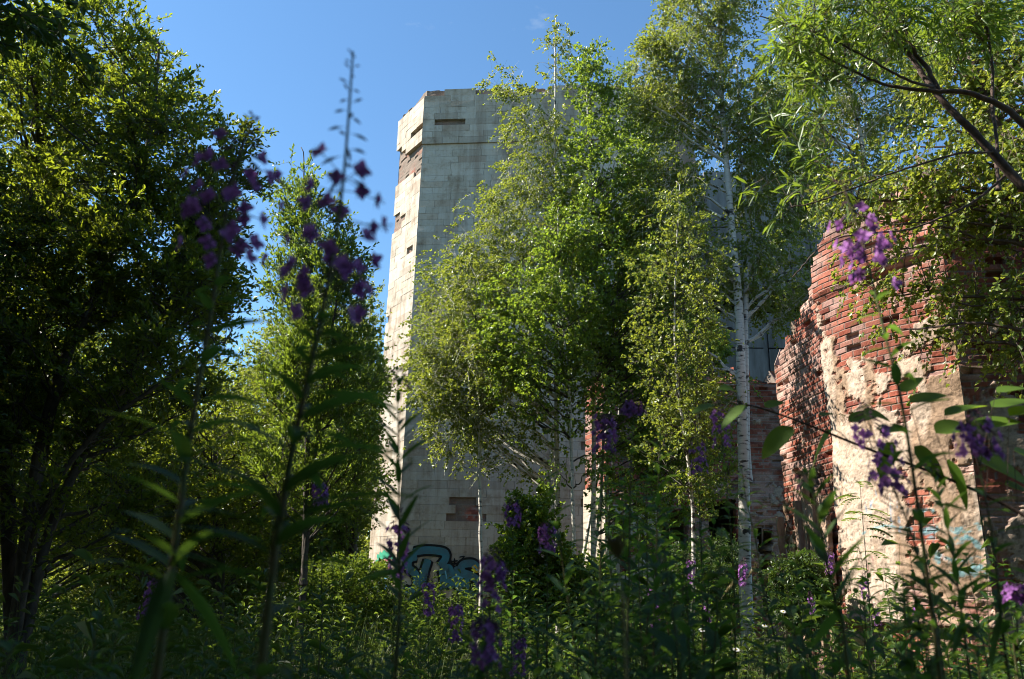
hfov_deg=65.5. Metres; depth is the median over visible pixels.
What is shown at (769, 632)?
fireweed
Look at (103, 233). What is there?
sallow tree
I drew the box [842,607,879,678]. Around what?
fireweed
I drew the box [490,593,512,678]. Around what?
fireweed
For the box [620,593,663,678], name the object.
fireweed
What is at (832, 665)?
fireweed
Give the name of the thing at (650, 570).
fireweed
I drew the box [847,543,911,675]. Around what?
fireweed
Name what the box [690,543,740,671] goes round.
fireweed
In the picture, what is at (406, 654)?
fireweed
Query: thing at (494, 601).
fireweed
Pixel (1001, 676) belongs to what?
fireweed
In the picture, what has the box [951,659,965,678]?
fireweed
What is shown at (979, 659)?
fireweed
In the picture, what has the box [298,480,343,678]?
fireweed
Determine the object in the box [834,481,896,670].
rowan sapling
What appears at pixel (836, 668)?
fireweed
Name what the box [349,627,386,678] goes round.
fireweed
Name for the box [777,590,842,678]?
fireweed
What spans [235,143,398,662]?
sallow tree
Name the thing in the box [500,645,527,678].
fireweed
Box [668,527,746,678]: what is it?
fireweed
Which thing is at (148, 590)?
fireweed
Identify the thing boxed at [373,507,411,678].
fireweed
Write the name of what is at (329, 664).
fireweed
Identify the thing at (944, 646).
fireweed
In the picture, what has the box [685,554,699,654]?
fireweed
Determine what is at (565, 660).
fireweed
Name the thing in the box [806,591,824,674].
fireweed
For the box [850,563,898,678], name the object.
fireweed
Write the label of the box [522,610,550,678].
fireweed
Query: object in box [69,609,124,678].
fireweed
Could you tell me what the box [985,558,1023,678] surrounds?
fireweed
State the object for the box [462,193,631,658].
aspen tree
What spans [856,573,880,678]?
fireweed
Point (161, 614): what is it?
fireweed
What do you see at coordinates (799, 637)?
fireweed
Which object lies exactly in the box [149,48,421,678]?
fireweed
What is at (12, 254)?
bird cherry tree
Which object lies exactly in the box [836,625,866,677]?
fireweed
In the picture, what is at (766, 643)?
fireweed
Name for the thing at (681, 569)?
fireweed
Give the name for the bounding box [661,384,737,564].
birch shrub
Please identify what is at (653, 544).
fireweed
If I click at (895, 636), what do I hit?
fireweed
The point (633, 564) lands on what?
fireweed
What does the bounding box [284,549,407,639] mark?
sallow shrub
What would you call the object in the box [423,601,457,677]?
fireweed
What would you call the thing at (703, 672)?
fireweed
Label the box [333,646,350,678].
fireweed
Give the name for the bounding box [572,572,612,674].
fireweed
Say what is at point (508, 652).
fireweed
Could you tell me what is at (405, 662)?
fireweed
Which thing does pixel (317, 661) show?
fireweed
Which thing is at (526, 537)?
aspen shrub
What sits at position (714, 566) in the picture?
sallow shrub
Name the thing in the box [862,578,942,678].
fireweed
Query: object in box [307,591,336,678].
fireweed
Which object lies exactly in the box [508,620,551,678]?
fireweed
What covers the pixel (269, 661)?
fireweed
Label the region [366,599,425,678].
fireweed
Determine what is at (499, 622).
fireweed
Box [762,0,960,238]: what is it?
birch tree
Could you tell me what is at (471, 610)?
fireweed
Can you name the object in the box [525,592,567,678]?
fireweed
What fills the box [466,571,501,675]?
fireweed
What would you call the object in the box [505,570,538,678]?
fireweed
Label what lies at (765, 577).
grass stalk
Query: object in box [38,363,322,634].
sallow tree
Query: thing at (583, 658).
fireweed
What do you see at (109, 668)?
fireweed
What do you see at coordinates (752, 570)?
grass stalk
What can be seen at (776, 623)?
fireweed
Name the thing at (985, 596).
fireweed
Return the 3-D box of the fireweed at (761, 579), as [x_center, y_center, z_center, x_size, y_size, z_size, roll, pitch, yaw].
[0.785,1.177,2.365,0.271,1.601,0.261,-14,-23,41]
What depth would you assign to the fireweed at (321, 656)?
4.00 m
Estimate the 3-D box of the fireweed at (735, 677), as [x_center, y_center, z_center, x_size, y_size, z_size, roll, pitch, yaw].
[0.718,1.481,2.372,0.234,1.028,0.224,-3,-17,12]
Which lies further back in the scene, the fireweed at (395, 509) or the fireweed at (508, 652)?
the fireweed at (508, 652)
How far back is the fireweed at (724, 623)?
3.83 m
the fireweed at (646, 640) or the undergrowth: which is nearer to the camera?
the fireweed at (646, 640)
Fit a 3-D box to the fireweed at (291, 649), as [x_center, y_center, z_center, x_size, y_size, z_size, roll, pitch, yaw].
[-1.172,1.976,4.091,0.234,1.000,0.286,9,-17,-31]
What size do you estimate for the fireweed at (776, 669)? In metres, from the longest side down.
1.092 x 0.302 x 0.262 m
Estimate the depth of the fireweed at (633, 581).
4.34 m
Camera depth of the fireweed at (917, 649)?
2.53 m
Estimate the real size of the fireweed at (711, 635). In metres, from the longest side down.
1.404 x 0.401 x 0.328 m
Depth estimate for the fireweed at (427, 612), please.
3.90 m
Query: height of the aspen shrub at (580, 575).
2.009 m
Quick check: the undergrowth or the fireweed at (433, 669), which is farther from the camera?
the undergrowth
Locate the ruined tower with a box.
[369,85,701,620]
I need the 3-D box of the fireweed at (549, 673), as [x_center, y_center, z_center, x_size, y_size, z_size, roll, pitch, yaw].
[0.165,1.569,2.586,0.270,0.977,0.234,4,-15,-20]
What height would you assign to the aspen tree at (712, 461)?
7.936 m
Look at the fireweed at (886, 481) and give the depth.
1.87 m
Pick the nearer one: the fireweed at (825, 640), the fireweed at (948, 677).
the fireweed at (948, 677)
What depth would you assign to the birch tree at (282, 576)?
35.05 m
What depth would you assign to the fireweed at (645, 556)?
2.73 m
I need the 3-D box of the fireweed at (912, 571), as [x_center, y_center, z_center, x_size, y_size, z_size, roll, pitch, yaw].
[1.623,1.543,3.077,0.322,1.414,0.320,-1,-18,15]
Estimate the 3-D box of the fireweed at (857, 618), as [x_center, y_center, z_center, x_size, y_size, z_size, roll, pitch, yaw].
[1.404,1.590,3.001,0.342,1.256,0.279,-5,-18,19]
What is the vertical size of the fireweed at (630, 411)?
1.746 m
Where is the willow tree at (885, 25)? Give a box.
[733,0,1023,277]
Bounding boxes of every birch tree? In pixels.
[22,207,272,607]
[34,467,154,624]
[68,413,210,619]
[150,426,288,627]
[201,303,316,520]
[225,387,369,602]
[281,274,396,547]
[322,412,376,600]
[393,251,549,644]
[398,15,615,632]
[607,0,844,655]
[616,181,743,641]
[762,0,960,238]
[801,0,1023,413]
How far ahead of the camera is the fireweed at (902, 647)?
2.68 m
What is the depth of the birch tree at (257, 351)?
24.08 m
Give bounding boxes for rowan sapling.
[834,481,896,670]
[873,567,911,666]
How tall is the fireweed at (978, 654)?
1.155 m
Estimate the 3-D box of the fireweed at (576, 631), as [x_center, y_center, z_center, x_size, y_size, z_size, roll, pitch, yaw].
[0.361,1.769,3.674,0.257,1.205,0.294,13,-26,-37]
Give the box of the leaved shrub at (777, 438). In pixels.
[692,377,1023,516]
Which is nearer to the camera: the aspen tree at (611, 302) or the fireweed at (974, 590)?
the fireweed at (974, 590)
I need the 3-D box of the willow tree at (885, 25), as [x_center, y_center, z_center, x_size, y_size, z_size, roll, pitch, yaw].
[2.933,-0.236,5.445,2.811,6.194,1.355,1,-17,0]
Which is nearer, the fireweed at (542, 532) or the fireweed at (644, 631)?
the fireweed at (542, 532)
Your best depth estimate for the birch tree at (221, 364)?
20.56 m
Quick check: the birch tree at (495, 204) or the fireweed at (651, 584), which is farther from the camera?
the birch tree at (495, 204)
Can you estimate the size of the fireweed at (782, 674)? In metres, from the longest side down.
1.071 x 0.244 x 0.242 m
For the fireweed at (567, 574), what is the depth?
2.31 m
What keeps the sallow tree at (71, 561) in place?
on the ground at (782, 648)
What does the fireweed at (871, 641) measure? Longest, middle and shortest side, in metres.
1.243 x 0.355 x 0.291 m
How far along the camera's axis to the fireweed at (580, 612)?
3.16 m
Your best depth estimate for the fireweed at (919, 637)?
3.13 m
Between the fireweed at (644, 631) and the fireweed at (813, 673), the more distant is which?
the fireweed at (644, 631)
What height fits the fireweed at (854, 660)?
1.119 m
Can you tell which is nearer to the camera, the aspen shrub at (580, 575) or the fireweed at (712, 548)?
the fireweed at (712, 548)
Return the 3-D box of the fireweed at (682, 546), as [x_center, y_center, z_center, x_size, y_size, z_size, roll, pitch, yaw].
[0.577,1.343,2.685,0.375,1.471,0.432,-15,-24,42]
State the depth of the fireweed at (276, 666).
3.94 m
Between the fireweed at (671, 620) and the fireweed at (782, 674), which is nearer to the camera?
the fireweed at (782, 674)
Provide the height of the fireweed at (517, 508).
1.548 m
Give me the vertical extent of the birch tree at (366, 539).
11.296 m
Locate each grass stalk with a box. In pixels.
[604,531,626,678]
[732,561,758,670]
[751,572,769,677]
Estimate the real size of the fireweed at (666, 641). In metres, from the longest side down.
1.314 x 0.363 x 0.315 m
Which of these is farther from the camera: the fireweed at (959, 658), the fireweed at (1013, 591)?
the fireweed at (959, 658)
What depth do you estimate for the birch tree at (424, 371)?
15.22 m
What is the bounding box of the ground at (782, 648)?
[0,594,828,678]
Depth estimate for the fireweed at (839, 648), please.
2.82 m
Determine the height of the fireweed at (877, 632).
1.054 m
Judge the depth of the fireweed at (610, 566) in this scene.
4.10 m
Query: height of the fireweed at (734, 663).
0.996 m
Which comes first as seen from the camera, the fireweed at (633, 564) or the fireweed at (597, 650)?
the fireweed at (597, 650)
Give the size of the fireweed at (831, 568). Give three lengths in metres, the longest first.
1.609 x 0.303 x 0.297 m
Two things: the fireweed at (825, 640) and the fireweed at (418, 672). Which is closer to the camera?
the fireweed at (825, 640)
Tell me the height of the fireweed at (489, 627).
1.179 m
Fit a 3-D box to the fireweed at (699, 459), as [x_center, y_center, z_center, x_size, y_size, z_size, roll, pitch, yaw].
[0.720,1.198,2.988,0.261,1.899,0.220,-14,-23,41]
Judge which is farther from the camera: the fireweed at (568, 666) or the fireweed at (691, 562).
the fireweed at (691, 562)
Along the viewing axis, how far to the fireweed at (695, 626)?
2.73 m
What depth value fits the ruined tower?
30.04 m
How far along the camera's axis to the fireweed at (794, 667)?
1.16 m
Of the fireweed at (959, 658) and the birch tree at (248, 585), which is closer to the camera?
the fireweed at (959, 658)
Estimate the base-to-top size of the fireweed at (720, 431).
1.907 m
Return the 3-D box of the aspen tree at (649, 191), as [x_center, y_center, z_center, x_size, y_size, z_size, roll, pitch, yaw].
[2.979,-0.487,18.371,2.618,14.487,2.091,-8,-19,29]
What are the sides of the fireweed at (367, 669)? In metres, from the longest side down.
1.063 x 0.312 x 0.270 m
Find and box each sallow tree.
[0,0,279,678]
[0,322,204,629]
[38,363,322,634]
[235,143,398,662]
[252,331,402,592]
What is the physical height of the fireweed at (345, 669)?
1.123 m
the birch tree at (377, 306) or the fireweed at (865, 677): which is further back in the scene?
the birch tree at (377, 306)
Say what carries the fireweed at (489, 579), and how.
on the ground at (782, 648)
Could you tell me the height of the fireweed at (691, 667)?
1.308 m
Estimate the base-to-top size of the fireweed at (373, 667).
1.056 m
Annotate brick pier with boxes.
[774,155,1023,678]
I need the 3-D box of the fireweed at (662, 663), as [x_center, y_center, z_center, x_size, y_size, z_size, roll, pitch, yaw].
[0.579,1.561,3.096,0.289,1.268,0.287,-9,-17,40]
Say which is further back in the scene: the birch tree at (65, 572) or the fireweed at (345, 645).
the birch tree at (65, 572)
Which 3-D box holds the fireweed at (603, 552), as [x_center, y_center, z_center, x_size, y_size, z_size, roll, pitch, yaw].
[0.419,1.495,3.510,0.368,1.628,0.371,5,-17,-10]
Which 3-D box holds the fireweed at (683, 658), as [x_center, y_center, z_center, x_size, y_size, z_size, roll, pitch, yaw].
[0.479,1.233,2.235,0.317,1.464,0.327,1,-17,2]
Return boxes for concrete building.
[695,171,853,381]
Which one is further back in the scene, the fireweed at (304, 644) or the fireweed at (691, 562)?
the fireweed at (691, 562)
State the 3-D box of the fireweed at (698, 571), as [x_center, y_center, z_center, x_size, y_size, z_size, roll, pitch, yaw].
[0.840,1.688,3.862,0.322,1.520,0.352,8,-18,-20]
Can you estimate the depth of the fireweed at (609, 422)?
2.27 m
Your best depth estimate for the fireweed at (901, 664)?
1.78 m
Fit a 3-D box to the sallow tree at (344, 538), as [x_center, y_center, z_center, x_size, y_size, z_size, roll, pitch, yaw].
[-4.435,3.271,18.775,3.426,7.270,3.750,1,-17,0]
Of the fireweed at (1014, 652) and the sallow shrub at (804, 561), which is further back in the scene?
the sallow shrub at (804, 561)
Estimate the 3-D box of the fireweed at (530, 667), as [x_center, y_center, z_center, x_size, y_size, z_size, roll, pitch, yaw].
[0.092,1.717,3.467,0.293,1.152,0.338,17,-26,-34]
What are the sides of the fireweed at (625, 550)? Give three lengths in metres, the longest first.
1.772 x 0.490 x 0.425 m
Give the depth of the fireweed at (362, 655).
4.31 m
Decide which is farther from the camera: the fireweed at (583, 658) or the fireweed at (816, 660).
the fireweed at (583, 658)
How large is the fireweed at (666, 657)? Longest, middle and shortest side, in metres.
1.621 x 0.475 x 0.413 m
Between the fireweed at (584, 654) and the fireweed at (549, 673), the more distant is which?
the fireweed at (549, 673)
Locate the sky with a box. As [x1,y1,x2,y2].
[0,0,1023,531]
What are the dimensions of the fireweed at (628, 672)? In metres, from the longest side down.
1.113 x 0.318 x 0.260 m
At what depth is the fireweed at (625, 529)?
4.25 m
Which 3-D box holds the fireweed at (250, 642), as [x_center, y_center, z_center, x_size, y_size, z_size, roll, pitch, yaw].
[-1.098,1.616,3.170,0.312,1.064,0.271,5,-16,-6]
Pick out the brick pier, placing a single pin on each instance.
(817, 370)
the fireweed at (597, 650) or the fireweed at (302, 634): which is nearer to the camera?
the fireweed at (597, 650)
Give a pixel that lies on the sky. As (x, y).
(281, 62)
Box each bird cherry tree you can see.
[0,0,111,156]
[0,150,87,544]
[0,161,53,355]
[0,269,107,531]
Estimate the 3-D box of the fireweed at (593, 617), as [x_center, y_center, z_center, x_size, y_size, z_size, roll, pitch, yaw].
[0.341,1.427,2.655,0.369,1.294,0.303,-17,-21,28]
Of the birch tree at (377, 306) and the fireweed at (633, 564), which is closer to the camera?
the fireweed at (633, 564)
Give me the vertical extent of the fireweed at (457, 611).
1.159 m
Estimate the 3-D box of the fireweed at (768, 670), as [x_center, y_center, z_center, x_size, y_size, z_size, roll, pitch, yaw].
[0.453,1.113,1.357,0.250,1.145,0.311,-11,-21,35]
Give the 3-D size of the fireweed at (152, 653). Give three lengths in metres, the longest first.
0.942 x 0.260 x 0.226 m
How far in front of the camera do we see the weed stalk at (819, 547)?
1.54 m
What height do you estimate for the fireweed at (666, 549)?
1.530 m
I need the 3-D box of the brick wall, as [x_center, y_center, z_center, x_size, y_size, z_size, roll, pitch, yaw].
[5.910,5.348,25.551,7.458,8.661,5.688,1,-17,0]
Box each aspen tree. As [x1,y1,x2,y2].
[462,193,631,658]
[540,36,721,571]
[578,272,735,544]
[582,55,692,563]
[606,181,709,560]
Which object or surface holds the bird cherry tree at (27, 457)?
on the ground at (782, 648)
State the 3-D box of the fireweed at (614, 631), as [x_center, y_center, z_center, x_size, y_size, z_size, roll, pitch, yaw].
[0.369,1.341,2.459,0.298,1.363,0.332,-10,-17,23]
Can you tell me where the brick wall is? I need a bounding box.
[583,367,787,637]
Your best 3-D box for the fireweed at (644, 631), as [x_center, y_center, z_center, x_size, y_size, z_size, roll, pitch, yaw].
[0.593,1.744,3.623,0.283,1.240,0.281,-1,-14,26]
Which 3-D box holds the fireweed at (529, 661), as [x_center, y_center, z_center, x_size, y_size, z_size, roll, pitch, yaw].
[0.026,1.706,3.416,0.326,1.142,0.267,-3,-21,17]
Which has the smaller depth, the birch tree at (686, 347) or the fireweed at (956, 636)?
the fireweed at (956, 636)
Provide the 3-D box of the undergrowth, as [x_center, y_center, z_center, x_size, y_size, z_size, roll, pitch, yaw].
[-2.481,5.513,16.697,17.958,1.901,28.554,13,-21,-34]
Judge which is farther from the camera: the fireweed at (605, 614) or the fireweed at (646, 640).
the fireweed at (605, 614)
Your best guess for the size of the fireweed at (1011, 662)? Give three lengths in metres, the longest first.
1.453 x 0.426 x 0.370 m
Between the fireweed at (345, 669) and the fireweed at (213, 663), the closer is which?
the fireweed at (213, 663)
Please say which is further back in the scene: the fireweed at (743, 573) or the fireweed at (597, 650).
the fireweed at (743, 573)
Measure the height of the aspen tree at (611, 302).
13.115 m
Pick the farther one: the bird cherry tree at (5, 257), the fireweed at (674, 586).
the bird cherry tree at (5, 257)
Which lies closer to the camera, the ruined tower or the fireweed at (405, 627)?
the fireweed at (405, 627)
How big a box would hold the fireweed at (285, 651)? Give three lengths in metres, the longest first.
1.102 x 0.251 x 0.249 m
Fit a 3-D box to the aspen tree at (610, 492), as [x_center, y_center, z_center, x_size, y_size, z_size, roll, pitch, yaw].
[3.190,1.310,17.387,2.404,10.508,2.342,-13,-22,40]
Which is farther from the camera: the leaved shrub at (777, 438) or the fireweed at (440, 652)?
the fireweed at (440, 652)
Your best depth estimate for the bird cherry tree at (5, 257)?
8.48 m
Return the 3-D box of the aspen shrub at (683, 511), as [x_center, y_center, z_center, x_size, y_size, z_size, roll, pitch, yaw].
[2.535,3.696,15.579,2.368,4.552,2.130,1,-17,0]
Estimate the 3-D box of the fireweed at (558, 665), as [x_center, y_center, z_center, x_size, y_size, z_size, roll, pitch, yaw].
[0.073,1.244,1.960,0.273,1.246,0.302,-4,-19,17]
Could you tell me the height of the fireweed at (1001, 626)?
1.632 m
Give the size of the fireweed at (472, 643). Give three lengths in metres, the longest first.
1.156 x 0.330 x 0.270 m
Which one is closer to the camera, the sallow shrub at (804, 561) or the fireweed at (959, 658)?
the fireweed at (959, 658)
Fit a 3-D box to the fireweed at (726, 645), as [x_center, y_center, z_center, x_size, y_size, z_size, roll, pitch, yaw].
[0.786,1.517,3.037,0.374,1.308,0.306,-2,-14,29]
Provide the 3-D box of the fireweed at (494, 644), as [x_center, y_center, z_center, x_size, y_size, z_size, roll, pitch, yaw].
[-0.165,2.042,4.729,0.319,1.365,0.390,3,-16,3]
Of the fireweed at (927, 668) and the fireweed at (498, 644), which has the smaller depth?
the fireweed at (927, 668)
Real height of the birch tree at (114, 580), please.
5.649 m
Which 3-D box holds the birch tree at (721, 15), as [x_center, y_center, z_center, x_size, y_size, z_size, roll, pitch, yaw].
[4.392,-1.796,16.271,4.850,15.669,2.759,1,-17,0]
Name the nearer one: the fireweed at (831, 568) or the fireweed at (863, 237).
the fireweed at (863, 237)
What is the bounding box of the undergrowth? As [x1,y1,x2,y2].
[0,501,1023,678]
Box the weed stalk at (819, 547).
[781,467,864,678]
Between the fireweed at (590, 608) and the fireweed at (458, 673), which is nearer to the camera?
the fireweed at (458, 673)
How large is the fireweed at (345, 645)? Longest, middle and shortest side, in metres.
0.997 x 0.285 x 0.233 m
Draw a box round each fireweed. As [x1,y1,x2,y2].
[31,111,283,678]
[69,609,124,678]
[83,616,135,676]
[122,569,162,678]
[139,638,165,678]
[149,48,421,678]
[204,648,237,678]
[230,614,277,678]
[239,624,286,678]
[268,648,297,678]
[271,622,305,678]
[272,654,281,678]
[286,620,311,677]
[287,641,317,678]
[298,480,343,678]
[305,638,331,675]
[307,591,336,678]
[313,634,329,677]
[314,612,343,678]
[324,605,371,678]
[324,626,359,678]
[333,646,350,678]
[349,365,439,678]
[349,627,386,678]
[352,642,368,678]
[359,661,378,678]
[365,650,386,678]
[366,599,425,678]
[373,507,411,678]
[375,612,416,678]
[382,611,428,678]
[391,617,419,678]
[408,602,432,678]
[417,573,439,677]
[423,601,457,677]
[429,665,437,678]
[444,593,464,678]
[445,615,527,678]
[448,612,501,676]
[448,671,481,678]
[450,608,495,678]
[453,547,520,678]
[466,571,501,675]
[467,582,510,674]
[468,575,509,678]
[489,567,519,678]
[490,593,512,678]
[491,571,527,678]
[494,497,538,678]
[494,598,544,678]
[498,609,515,678]
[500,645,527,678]
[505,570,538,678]
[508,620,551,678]
[509,627,527,678]
[521,522,571,678]
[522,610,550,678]
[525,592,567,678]
[526,596,562,677]
[527,582,584,678]
[529,471,620,678]
[540,644,579,678]
[544,663,554,678]
[553,590,603,675]
[558,588,590,675]
[559,639,570,678]
[561,413,638,674]
[561,612,582,671]
[563,568,643,678]
[565,578,618,678]
[568,491,638,676]
[570,581,628,678]
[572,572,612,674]
[574,616,590,675]
[575,483,648,678]
[577,470,637,676]
[581,592,637,678]
[585,399,670,676]
[585,564,621,676]
[589,550,644,678]
[594,500,666,678]
[596,470,676,678]
[597,561,649,678]
[599,474,691,677]
[599,482,679,676]
[604,540,678,678]
[605,650,647,678]
[613,483,656,678]
[615,607,669,678]
[616,431,697,678]
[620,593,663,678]
[623,532,670,674]
[625,477,716,677]
[626,507,709,678]
[626,546,681,678]
[629,583,657,666]
[630,548,670,671]
[631,507,679,673]
[633,511,706,678]
[633,554,684,674]
[635,519,719,678]
[636,578,676,674]
[637,551,737,678]
[645,541,740,678]
[655,526,768,678]
[655,556,699,677]
[659,521,711,672]
[662,564,720,678]
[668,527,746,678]
[674,510,742,678]
[675,534,716,676]
[679,412,731,663]
[680,591,727,676]
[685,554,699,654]
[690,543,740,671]
[690,561,753,678]
[695,588,738,665]
[701,399,769,678]
[722,466,811,678]
[727,557,748,677]
[727,640,741,677]
[728,651,743,678]
[736,637,782,678]
[740,586,786,678]
[744,543,864,678]
[750,614,783,678]
[755,569,835,678]
[758,582,796,678]
[760,635,817,678]
[767,640,792,678]
[769,667,783,678]
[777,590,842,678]
[783,580,840,678]
[792,607,830,672]
[800,622,841,678]
[805,602,845,676]
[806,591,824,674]
[810,578,852,678]
[817,623,853,678]
[817,644,841,678]
[822,546,841,664]
[824,159,1004,678]
[832,581,905,678]
[836,587,897,678]
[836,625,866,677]
[837,653,870,678]
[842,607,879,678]
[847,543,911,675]
[850,401,976,678]
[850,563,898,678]
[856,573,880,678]
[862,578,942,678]
[863,671,880,678]
[865,651,878,678]
[872,603,890,674]
[873,576,953,678]
[874,594,930,678]
[876,588,932,678]
[877,577,931,678]
[886,575,952,678]
[888,579,949,678]
[892,610,963,678]
[893,550,949,678]
[893,589,955,678]
[907,649,943,678]
[908,554,966,678]
[911,459,1002,678]
[941,408,1023,678]
[943,552,1020,678]
[943,671,959,678]
[950,650,967,677]
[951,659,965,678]
[953,622,1022,678]
[958,561,1015,678]
[958,617,995,678]
[959,620,993,678]
[971,544,1023,678]
[971,614,1013,678]
[981,582,1023,678]
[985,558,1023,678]
[1004,591,1023,657]
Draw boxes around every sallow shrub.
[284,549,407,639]
[379,590,478,623]
[658,531,765,620]
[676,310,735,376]
[760,547,846,640]
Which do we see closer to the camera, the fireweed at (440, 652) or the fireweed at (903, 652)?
the fireweed at (903, 652)
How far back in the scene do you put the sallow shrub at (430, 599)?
20.43 m
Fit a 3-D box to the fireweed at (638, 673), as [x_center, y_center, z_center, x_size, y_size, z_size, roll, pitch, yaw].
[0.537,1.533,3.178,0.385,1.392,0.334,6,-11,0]
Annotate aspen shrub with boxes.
[485,478,576,666]
[552,543,625,648]
[582,415,700,629]
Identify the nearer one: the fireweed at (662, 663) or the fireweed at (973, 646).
the fireweed at (973, 646)
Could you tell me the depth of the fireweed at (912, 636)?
1.71 m
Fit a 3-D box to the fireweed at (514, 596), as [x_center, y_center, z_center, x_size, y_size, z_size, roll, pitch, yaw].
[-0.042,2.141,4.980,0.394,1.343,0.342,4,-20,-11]
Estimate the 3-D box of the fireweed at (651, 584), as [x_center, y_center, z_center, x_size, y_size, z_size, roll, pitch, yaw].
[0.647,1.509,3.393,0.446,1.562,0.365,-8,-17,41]
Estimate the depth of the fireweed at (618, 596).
2.71 m
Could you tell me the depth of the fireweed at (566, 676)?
1.93 m
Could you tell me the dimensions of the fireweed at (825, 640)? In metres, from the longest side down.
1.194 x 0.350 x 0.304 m
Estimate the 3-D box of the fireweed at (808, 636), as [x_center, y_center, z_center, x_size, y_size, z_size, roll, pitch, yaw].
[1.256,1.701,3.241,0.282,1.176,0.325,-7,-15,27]
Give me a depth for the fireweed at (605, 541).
4.30 m
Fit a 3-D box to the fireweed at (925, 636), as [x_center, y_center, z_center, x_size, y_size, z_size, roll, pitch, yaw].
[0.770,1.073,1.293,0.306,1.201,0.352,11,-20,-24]
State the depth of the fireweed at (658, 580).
2.31 m
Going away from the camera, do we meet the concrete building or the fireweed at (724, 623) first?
the fireweed at (724, 623)
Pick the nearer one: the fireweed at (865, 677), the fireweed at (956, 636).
the fireweed at (865, 677)
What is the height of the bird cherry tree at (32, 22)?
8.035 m
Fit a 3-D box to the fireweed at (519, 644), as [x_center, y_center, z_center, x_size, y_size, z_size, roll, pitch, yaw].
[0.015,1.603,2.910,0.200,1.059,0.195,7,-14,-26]
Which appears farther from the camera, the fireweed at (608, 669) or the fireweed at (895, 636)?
the fireweed at (895, 636)
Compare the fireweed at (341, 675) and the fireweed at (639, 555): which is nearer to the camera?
the fireweed at (639, 555)
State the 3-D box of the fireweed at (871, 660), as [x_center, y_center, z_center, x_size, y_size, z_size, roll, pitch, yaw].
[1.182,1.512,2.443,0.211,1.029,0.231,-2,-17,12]
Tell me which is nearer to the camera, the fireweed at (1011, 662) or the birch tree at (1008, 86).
the fireweed at (1011, 662)
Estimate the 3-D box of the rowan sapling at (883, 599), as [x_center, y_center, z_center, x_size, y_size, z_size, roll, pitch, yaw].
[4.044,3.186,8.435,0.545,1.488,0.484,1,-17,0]
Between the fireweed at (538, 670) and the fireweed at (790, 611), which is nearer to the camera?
the fireweed at (790, 611)

